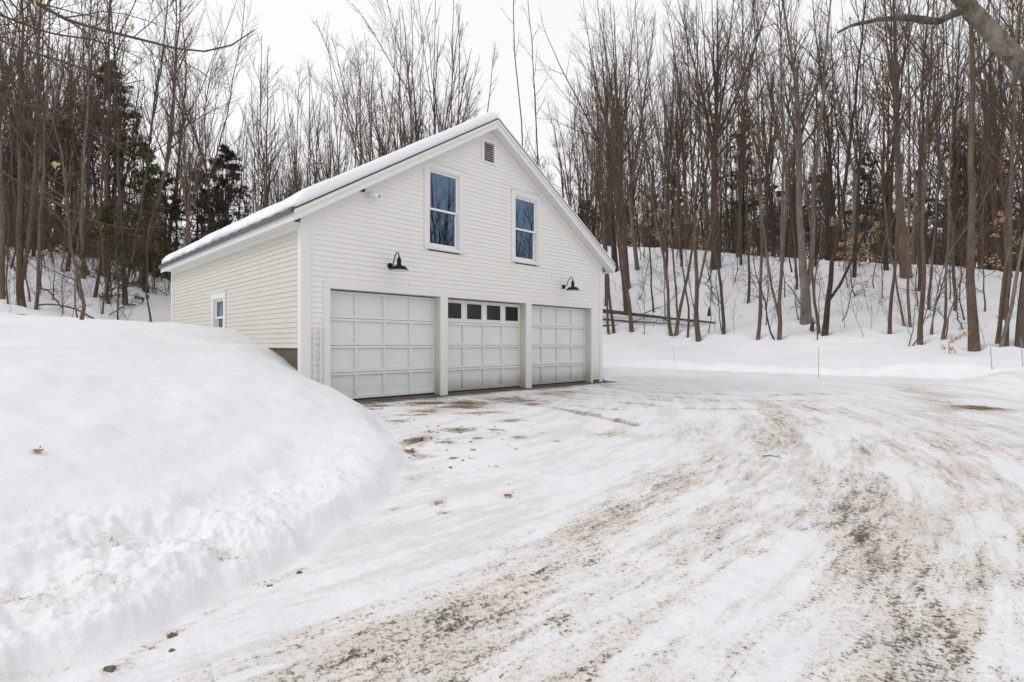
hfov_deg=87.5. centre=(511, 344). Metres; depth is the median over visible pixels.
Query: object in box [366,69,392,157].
bare tree
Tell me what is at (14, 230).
sapling
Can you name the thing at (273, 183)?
bare tree
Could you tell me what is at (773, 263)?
undergrowth
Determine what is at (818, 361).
marker stake
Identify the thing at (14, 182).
hemlock
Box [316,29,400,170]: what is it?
bare tree
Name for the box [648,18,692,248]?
bare tree
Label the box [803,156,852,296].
sapling
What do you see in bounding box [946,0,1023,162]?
bare tree
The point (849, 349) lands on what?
snow ground
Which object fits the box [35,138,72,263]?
sapling
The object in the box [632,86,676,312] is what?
bare tree
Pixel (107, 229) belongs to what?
sapling
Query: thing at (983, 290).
sapling
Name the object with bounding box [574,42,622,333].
bare tree
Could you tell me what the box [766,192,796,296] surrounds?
sapling
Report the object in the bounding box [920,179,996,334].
sapling
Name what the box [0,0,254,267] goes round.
beech tree
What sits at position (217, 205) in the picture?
hemlock
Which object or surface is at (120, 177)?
bare tree
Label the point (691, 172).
bare tree
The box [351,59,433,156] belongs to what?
bare tree
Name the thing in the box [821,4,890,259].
bare tree
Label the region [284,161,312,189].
bare tree
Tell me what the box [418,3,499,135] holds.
bare tree
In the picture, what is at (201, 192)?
bare tree
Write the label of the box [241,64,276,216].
bare tree
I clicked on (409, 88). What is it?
bare tree
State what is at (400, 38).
bare tree
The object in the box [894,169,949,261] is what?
hemlock
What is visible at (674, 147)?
bare tree
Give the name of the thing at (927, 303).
sapling
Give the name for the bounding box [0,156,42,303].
sapling
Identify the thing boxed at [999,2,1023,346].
bare tree
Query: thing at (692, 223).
beech sapling
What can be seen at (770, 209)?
bare tree
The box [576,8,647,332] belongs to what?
bare tree
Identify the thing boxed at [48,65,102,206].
bare tree
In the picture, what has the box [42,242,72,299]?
beech sapling
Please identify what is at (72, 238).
bare tree
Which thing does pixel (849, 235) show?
sapling
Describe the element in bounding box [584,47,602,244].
bare tree
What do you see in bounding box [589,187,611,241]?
sapling
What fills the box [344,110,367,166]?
bare tree
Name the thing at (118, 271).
sapling
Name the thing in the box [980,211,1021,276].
beech sapling
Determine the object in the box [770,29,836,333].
bare tree
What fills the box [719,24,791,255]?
bare tree
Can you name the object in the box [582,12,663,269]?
bare tree
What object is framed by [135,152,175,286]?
sapling
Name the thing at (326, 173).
bare tree
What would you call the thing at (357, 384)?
garage door
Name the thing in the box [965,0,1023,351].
bare tree
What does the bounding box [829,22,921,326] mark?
bare tree
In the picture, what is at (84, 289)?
sapling
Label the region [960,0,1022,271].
bare tree
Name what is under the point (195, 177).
bare tree
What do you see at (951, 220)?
bare tree
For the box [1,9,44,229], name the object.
bare tree
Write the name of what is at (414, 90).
bare tree
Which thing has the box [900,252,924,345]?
sapling
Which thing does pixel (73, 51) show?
bare tree
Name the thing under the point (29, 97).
bare tree
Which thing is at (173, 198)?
hemlock
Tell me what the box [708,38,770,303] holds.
bare tree
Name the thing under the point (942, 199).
hemlock
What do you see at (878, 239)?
sapling
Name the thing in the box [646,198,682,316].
sapling
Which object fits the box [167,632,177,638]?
soil clod
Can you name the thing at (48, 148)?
bare tree
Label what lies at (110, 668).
soil clod
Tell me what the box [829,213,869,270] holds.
beech sapling
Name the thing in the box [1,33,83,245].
bare tree
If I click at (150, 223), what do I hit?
sapling
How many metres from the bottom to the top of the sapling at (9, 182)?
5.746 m
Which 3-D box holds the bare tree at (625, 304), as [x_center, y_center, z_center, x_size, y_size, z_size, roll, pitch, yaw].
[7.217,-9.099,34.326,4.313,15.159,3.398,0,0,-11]
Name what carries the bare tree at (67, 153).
on the snow ground
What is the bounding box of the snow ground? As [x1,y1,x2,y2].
[0,245,1023,377]
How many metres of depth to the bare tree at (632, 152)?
49.48 m
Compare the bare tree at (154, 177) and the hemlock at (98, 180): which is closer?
the hemlock at (98, 180)
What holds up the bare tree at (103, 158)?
on the snow ground
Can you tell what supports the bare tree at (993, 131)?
on the snow ground
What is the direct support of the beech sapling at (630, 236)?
on the snow ground
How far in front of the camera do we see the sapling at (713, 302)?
27.01 m
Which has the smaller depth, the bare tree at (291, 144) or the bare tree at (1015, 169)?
the bare tree at (1015, 169)
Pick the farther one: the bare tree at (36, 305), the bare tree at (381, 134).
the bare tree at (381, 134)
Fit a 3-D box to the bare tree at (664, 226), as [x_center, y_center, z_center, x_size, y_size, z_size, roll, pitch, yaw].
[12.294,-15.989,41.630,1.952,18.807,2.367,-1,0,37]
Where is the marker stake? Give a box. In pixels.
[818,346,818,377]
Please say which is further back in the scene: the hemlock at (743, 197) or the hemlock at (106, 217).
the hemlock at (743, 197)
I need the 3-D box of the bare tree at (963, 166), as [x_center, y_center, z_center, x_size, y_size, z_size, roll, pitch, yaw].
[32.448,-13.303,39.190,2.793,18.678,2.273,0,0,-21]
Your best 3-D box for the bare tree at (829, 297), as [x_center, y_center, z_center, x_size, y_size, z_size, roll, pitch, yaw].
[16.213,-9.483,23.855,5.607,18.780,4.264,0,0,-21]
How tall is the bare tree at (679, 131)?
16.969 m
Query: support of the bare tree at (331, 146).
on the snow ground
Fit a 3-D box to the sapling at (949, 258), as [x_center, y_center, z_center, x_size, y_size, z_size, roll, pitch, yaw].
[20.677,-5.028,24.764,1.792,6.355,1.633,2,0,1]
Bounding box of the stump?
[810,321,814,331]
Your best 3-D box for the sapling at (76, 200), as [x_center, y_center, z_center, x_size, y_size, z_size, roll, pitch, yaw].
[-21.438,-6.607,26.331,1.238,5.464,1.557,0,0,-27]
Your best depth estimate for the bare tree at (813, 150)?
32.88 m
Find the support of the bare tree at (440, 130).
on the snow ground
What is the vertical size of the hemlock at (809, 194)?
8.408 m
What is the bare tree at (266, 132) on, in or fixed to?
on the snow ground
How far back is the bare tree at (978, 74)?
44.76 m
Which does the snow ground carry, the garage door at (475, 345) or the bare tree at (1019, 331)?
the bare tree at (1019, 331)
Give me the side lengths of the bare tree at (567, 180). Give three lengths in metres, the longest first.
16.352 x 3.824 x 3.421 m
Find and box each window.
[210,290,226,328]
[423,160,465,253]
[511,188,541,265]
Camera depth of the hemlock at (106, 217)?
21.85 m
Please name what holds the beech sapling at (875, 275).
on the snow ground
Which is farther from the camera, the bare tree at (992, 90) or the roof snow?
the bare tree at (992, 90)
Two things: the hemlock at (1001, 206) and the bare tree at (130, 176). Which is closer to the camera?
the bare tree at (130, 176)
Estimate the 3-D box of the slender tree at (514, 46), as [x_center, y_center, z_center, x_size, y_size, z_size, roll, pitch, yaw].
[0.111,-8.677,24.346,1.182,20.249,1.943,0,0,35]
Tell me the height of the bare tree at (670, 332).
18.608 m
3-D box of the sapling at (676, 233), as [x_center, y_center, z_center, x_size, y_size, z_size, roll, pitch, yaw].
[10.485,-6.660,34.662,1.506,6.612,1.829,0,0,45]
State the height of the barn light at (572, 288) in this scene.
0.371 m
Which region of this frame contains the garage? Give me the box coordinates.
[158,118,616,401]
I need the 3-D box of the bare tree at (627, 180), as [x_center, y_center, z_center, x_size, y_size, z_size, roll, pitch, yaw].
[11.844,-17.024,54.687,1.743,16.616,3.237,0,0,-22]
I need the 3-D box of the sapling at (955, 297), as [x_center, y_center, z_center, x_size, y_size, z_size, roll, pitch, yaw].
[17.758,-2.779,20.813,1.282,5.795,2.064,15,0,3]
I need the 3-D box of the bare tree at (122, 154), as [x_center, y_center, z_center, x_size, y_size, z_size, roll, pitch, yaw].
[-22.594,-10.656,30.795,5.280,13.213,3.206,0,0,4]
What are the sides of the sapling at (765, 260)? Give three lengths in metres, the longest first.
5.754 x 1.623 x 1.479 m
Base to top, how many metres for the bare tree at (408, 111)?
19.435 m
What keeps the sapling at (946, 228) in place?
on the snow ground
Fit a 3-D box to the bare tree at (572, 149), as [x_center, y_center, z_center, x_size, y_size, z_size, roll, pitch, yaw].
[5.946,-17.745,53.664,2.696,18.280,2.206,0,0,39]
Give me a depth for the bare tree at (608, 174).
36.40 m
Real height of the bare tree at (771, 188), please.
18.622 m
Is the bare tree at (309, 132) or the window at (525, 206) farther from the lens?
the bare tree at (309, 132)
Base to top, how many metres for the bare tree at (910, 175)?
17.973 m
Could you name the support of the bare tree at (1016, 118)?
on the snow ground
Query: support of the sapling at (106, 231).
on the snow ground
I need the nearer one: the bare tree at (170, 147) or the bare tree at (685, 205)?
the bare tree at (170, 147)
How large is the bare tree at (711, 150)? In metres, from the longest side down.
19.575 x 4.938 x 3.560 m
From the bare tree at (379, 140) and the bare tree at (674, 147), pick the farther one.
the bare tree at (674, 147)
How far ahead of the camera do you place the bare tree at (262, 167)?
35.58 m
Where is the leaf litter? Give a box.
[366,394,990,468]
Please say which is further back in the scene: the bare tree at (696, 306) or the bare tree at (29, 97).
the bare tree at (29, 97)
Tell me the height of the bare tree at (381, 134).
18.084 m
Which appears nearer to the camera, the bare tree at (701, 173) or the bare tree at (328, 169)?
the bare tree at (328, 169)
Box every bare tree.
[0,0,46,299]
[0,0,97,307]
[0,0,99,247]
[0,1,31,108]
[0,34,36,161]
[0,35,16,227]
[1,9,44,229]
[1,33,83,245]
[1,112,17,205]
[2,51,16,177]
[5,35,81,256]
[6,0,44,259]
[6,0,70,250]
[8,54,60,249]
[8,99,80,244]
[14,0,94,309]
[23,32,34,191]
[30,100,81,243]
[47,37,83,253]
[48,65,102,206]
[50,0,118,278]
[50,31,125,257]
[52,15,110,206]
[59,0,156,297]
[60,2,130,243]
[65,0,133,271]
[67,48,147,262]
[74,0,147,276]
[78,41,97,227]
[78,73,130,203]
[81,0,216,305]
[111,118,144,263]
[117,132,165,240]
[125,102,142,260]
[129,0,276,233]
[132,0,243,287]
[132,40,165,270]
[132,94,178,278]
[154,28,231,245]
[162,3,227,279]
[164,110,210,251]
[170,85,210,244]
[186,86,211,230]
[190,152,234,227]
[196,160,239,221]
[203,102,249,219]
[220,101,254,224]
[224,29,296,209]
[238,125,259,217]
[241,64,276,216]
[243,97,283,209]
[250,151,277,207]
[259,137,289,206]
[262,62,319,200]
[267,132,291,206]
[270,137,293,202]
[271,86,306,202]
[275,78,321,195]
[279,60,329,195]
[279,153,303,198]
[281,157,299,197]
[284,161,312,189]
[295,95,356,181]
[298,80,332,187]
[301,13,388,166]
[301,95,346,184]
[304,64,347,180]
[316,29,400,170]
[319,36,353,180]
[327,33,407,163]
[343,60,367,169]
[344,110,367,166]
[346,0,428,143]
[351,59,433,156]
[353,119,393,162]
[354,28,422,163]
[364,102,407,162]
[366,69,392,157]
[369,5,487,150]
[381,23,466,146]
[386,28,433,148]
[401,0,449,136]
[404,79,418,139]
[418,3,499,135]
[431,0,468,134]
[454,77,476,121]
[535,0,656,288]
[545,83,585,214]
[559,77,582,199]
[562,87,604,226]
[570,75,605,215]
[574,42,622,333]
[574,68,627,305]
[575,91,600,234]
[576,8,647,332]
[576,87,628,334]
[581,27,630,271]
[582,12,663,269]
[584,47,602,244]
[594,83,665,311]
[602,61,631,179]
[602,68,618,245]
[607,9,689,335]
[615,0,739,335]
[617,31,639,246]
[621,43,654,240]
[622,104,640,245]
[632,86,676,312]
[638,0,693,272]
[640,0,801,341]
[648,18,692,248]
[649,0,708,249]
[650,53,707,247]
[652,71,704,337]
[657,20,681,252]
[662,0,796,269]
[663,32,694,266]
[667,98,722,235]
[675,10,738,334]
[683,84,699,239]
[688,102,739,252]
[692,44,744,250]
[703,82,732,251]
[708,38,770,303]
[709,0,800,339]
[711,0,770,257]
[717,0,822,339]
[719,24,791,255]
[721,24,750,264]
[743,0,837,261]
[753,55,791,256]
[757,15,812,289]
[760,2,872,244]
[762,0,873,324]
[763,52,784,212]
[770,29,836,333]
[776,35,808,225]
[803,0,836,266]
[806,0,967,333]
[821,0,965,335]
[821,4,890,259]
[825,0,876,277]
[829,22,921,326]
[830,0,936,278]
[850,0,920,211]
[865,0,919,270]
[880,1,946,326]
[881,0,1023,344]
[888,0,968,310]
[893,0,975,290]
[900,6,990,265]
[901,0,949,264]
[901,70,918,253]
[902,0,1023,339]
[904,0,993,309]
[925,25,963,262]
[925,65,949,263]
[934,46,975,265]
[936,0,1023,346]
[940,1,1021,269]
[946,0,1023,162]
[950,0,1023,347]
[956,53,1009,198]
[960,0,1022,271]
[960,0,1023,343]
[964,17,1021,269]
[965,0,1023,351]
[980,1,1023,318]
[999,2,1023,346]
[1004,82,1023,172]
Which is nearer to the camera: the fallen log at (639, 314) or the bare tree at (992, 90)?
the bare tree at (992, 90)
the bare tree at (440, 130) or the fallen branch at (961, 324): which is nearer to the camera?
the fallen branch at (961, 324)
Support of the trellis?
on the snow bank
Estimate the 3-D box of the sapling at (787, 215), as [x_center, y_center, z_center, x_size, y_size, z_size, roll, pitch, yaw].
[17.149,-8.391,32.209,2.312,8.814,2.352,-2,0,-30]
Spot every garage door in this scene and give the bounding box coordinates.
[330,290,434,399]
[448,299,519,392]
[532,306,585,385]
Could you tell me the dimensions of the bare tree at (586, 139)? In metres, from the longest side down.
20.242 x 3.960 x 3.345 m
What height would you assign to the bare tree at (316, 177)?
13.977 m
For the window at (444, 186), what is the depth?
11.87 m
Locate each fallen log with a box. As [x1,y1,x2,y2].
[603,302,715,324]
[603,312,693,328]
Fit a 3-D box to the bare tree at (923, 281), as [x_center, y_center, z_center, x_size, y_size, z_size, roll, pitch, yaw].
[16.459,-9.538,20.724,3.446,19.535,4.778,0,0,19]
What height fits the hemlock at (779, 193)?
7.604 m
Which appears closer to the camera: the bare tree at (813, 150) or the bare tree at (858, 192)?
the bare tree at (858, 192)
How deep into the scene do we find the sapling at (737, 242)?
33.02 m
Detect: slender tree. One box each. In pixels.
[500,0,530,149]
[520,5,550,166]
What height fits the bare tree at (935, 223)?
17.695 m
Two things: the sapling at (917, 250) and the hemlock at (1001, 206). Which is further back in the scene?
the hemlock at (1001, 206)
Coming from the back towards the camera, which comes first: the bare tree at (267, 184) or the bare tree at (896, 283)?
the bare tree at (267, 184)
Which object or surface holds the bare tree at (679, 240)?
on the snow ground
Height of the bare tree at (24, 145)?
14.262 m
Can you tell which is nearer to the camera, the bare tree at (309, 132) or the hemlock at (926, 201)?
the bare tree at (309, 132)
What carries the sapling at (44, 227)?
on the snow ground
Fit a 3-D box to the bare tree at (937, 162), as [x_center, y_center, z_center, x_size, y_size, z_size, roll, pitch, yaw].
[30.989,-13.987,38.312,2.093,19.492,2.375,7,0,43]
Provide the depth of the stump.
24.98 m
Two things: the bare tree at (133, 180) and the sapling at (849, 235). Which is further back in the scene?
the bare tree at (133, 180)
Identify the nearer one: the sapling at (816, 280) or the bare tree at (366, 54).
the sapling at (816, 280)
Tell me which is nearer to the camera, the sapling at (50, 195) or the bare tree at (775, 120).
the sapling at (50, 195)
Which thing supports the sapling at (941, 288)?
on the snow ground
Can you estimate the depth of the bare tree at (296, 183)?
27.06 m
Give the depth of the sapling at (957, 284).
22.72 m
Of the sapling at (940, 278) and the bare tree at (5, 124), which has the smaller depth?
the sapling at (940, 278)
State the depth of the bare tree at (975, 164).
33.82 m
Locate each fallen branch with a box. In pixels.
[27,288,77,307]
[39,295,94,318]
[109,292,143,314]
[129,279,169,293]
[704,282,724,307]
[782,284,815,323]
[947,304,966,329]
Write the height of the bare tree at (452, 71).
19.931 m
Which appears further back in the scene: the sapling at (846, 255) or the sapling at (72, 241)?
the sapling at (846, 255)
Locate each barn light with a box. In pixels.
[387,252,408,271]
[562,277,579,290]
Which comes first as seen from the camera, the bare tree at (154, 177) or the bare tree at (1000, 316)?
the bare tree at (1000, 316)
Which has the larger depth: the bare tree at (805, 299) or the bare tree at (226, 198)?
the bare tree at (226, 198)
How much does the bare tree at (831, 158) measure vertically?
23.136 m
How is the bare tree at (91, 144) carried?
on the snow ground
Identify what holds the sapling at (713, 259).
on the snow ground
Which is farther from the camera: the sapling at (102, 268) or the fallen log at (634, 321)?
the fallen log at (634, 321)
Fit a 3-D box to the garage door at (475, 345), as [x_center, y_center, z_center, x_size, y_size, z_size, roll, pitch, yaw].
[-0.692,0.051,12.894,2.495,2.139,0.072,0,0,-45]
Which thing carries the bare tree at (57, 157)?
on the snow ground
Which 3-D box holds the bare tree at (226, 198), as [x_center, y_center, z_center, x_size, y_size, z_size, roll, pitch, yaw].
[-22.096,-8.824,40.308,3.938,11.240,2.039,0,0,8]
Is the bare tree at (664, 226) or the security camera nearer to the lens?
the security camera
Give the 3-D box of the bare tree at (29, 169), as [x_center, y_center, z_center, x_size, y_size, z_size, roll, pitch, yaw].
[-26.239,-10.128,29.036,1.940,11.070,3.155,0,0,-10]
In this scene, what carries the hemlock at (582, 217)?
on the snow ground
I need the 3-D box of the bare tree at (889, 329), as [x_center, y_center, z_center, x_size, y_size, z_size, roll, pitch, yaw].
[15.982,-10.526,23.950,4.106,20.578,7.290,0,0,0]
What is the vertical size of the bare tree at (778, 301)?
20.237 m
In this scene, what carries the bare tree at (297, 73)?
on the snow ground
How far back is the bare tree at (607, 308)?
31.38 m
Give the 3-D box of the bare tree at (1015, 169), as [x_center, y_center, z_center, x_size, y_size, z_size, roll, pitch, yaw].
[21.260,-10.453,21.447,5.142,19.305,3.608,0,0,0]
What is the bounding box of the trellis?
[313,325,321,383]
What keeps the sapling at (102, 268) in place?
on the snow ground
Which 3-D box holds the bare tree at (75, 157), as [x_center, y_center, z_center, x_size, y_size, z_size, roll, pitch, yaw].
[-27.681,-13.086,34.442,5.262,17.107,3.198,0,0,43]
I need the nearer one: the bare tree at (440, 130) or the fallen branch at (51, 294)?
the fallen branch at (51, 294)
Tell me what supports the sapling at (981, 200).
on the snow ground
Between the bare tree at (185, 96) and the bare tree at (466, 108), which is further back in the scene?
the bare tree at (185, 96)
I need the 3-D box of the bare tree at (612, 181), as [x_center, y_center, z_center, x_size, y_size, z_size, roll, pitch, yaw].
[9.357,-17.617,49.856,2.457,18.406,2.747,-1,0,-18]
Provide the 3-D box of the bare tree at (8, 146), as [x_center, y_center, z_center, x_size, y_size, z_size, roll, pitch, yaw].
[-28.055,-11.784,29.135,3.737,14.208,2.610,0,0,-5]
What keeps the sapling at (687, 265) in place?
on the snow ground
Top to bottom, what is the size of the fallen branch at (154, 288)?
1.420 m
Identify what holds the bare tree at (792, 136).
on the snow ground
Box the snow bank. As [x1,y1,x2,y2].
[0,312,405,681]
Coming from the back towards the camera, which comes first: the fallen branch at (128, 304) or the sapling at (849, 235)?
the sapling at (849, 235)
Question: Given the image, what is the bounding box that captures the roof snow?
[162,112,614,263]
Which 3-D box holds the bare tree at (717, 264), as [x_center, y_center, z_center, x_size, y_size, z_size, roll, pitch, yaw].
[10.283,-8.889,27.771,3.664,17.353,3.396,0,0,0]
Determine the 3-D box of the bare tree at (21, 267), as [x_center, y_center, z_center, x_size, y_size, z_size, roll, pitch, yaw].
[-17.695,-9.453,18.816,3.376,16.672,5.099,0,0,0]
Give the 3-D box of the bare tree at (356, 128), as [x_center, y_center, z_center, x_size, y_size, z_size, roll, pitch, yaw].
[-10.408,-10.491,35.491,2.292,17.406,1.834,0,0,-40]
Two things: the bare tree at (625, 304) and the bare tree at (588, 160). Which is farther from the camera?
the bare tree at (588, 160)
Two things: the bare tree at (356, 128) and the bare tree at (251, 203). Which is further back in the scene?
the bare tree at (251, 203)
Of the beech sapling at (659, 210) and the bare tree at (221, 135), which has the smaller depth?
the bare tree at (221, 135)
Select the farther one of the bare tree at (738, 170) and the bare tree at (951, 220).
the bare tree at (738, 170)
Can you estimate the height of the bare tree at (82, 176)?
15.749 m
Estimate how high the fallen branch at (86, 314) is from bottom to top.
1.189 m
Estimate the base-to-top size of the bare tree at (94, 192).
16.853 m
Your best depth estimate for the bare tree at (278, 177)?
36.90 m
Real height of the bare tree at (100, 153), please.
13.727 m
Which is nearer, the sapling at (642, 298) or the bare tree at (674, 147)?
the sapling at (642, 298)
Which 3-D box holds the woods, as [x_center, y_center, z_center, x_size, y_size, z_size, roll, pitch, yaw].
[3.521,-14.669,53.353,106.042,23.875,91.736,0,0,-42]
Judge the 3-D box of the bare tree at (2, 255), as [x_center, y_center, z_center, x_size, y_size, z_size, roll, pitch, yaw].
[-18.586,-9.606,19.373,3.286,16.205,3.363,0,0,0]
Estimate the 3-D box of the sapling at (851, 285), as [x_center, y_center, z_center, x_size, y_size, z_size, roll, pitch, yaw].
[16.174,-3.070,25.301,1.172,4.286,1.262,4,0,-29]
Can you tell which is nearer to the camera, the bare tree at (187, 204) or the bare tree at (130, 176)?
the bare tree at (187, 204)
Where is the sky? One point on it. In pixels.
(287, 27)
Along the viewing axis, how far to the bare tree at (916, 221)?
31.51 m
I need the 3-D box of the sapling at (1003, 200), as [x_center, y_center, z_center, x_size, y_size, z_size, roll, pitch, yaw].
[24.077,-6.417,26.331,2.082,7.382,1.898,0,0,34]
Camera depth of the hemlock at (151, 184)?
24.92 m
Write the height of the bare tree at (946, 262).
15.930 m
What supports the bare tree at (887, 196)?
on the snow ground
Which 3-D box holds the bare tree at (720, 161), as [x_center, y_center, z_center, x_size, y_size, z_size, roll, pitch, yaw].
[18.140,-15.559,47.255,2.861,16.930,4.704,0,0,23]
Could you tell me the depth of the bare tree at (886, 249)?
30.26 m
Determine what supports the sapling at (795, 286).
on the snow ground
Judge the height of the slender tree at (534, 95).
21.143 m
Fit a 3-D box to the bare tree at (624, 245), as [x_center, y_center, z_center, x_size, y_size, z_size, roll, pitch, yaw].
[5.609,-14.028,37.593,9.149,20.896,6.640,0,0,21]
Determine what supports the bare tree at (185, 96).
on the snow ground
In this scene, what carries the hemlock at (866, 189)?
on the snow ground
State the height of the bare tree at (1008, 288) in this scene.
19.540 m
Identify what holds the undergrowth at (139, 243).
on the snow ground
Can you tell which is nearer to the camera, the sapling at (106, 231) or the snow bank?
the snow bank
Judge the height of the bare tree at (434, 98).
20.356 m
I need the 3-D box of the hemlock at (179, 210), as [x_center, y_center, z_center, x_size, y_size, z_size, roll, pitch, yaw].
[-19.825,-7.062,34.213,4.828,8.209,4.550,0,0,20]
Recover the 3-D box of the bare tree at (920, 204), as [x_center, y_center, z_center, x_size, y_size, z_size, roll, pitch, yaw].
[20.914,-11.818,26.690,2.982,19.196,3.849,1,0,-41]
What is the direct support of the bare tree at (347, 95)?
on the snow ground
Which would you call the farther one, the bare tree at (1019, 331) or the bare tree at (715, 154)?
the bare tree at (715, 154)
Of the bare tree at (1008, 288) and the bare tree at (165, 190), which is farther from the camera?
the bare tree at (165, 190)
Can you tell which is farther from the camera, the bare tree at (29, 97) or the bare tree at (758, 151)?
the bare tree at (29, 97)
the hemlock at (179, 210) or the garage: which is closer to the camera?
the garage
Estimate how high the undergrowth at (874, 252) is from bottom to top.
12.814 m
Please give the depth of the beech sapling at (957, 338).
19.17 m
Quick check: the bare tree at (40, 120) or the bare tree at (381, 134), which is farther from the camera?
the bare tree at (381, 134)
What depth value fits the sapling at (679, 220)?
39.52 m
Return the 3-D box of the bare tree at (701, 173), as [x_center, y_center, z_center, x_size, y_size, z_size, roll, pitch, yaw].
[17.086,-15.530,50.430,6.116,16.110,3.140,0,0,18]
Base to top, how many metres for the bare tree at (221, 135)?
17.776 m
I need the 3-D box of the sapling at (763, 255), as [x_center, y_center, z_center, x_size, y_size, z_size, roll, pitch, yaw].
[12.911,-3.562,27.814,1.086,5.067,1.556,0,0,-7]
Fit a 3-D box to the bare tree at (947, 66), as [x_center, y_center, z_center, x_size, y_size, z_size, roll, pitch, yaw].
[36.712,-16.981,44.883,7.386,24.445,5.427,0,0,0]
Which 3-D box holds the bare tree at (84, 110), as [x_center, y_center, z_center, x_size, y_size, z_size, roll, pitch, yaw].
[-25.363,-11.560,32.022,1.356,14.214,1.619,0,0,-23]
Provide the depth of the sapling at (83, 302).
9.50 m
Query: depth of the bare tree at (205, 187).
42.87 m
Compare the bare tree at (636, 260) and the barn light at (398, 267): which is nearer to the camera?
the barn light at (398, 267)
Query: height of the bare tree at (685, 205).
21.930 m
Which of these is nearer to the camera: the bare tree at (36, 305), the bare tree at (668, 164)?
the bare tree at (36, 305)
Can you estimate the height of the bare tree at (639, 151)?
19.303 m
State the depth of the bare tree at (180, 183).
36.86 m
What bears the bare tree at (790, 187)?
on the snow ground
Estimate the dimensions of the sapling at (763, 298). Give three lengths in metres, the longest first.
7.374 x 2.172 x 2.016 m
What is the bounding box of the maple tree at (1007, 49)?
[831,0,1023,86]
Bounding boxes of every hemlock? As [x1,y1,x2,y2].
[3,155,50,241]
[31,104,95,256]
[36,59,177,258]
[78,202,149,303]
[105,141,171,292]
[141,170,185,275]
[157,169,221,249]
[181,142,252,247]
[577,201,601,243]
[651,175,690,248]
[719,109,777,254]
[750,184,790,254]
[789,174,825,259]
[842,152,886,261]
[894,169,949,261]
[925,123,1003,268]
[975,160,1021,269]
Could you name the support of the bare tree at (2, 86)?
on the snow ground
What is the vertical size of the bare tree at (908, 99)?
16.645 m
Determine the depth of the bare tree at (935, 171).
41.73 m
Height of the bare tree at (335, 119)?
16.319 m
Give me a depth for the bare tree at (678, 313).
29.03 m
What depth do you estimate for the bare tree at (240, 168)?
33.48 m
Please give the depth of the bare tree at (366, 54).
29.61 m
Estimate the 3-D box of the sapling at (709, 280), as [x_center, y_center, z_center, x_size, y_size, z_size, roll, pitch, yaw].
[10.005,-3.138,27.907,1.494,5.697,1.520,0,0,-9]
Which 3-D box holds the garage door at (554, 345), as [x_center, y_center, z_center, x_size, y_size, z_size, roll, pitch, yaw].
[1.242,0.051,14.826,2.531,2.139,0.060,0,0,-45]
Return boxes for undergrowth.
[0,131,210,295]
[0,226,1019,342]
[569,166,1023,271]
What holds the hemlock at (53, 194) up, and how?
on the snow ground
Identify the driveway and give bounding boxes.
[29,365,1023,681]
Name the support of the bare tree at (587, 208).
on the snow ground
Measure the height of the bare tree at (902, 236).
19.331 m
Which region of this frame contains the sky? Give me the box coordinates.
[0,0,1023,266]
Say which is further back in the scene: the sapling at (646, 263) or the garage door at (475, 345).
the sapling at (646, 263)
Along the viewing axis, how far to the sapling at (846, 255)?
27.51 m
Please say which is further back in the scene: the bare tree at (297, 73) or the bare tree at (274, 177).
the bare tree at (274, 177)
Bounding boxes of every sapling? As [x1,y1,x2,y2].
[0,115,41,267]
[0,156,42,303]
[3,149,25,253]
[3,151,50,301]
[9,133,60,287]
[11,1,101,319]
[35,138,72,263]
[36,172,104,317]
[41,168,96,298]
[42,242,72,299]
[43,149,94,271]
[61,133,113,313]
[69,163,90,250]
[77,160,149,319]
[81,159,136,298]
[90,179,118,289]
[131,152,180,321]
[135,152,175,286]
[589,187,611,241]
[627,198,665,259]
[632,167,647,256]
[636,252,654,333]
[639,213,659,298]
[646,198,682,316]
[650,198,674,253]
[667,198,689,289]
[668,169,688,258]
[675,214,693,308]
[677,194,706,249]
[694,230,715,333]
[695,155,736,282]
[700,218,741,334]
[702,208,726,299]
[726,191,784,339]
[728,196,745,282]
[749,226,773,281]
[757,222,786,324]
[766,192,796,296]
[774,139,795,271]
[774,207,800,319]
[801,225,837,339]
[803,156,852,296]
[829,204,862,295]
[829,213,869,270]
[836,215,882,267]
[839,186,864,287]
[839,235,869,320]
[855,273,877,296]
[860,215,894,265]
[863,184,906,298]
[869,190,894,287]
[899,195,942,306]
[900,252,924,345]
[912,244,945,345]
[918,150,966,271]
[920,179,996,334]
[926,180,980,334]
[928,202,997,339]
[932,180,967,298]
[940,331,968,353]
[944,191,982,319]
[950,136,1003,267]
[951,165,1015,311]
[975,140,1023,261]
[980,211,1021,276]
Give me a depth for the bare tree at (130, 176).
32.95 m
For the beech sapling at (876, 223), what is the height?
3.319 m
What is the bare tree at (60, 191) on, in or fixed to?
on the snow ground
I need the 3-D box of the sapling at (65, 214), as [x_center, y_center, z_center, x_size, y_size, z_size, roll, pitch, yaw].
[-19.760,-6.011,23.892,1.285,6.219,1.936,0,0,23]
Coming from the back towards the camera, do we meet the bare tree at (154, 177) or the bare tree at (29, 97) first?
the bare tree at (154, 177)
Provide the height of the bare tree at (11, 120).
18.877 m
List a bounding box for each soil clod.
[103,665,115,671]
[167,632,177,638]
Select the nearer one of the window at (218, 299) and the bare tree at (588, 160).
the window at (218, 299)
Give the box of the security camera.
[365,192,379,201]
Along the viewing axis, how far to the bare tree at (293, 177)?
39.30 m
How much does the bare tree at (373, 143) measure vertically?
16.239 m
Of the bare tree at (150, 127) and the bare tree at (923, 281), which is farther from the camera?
the bare tree at (150, 127)
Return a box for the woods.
[0,4,1023,278]

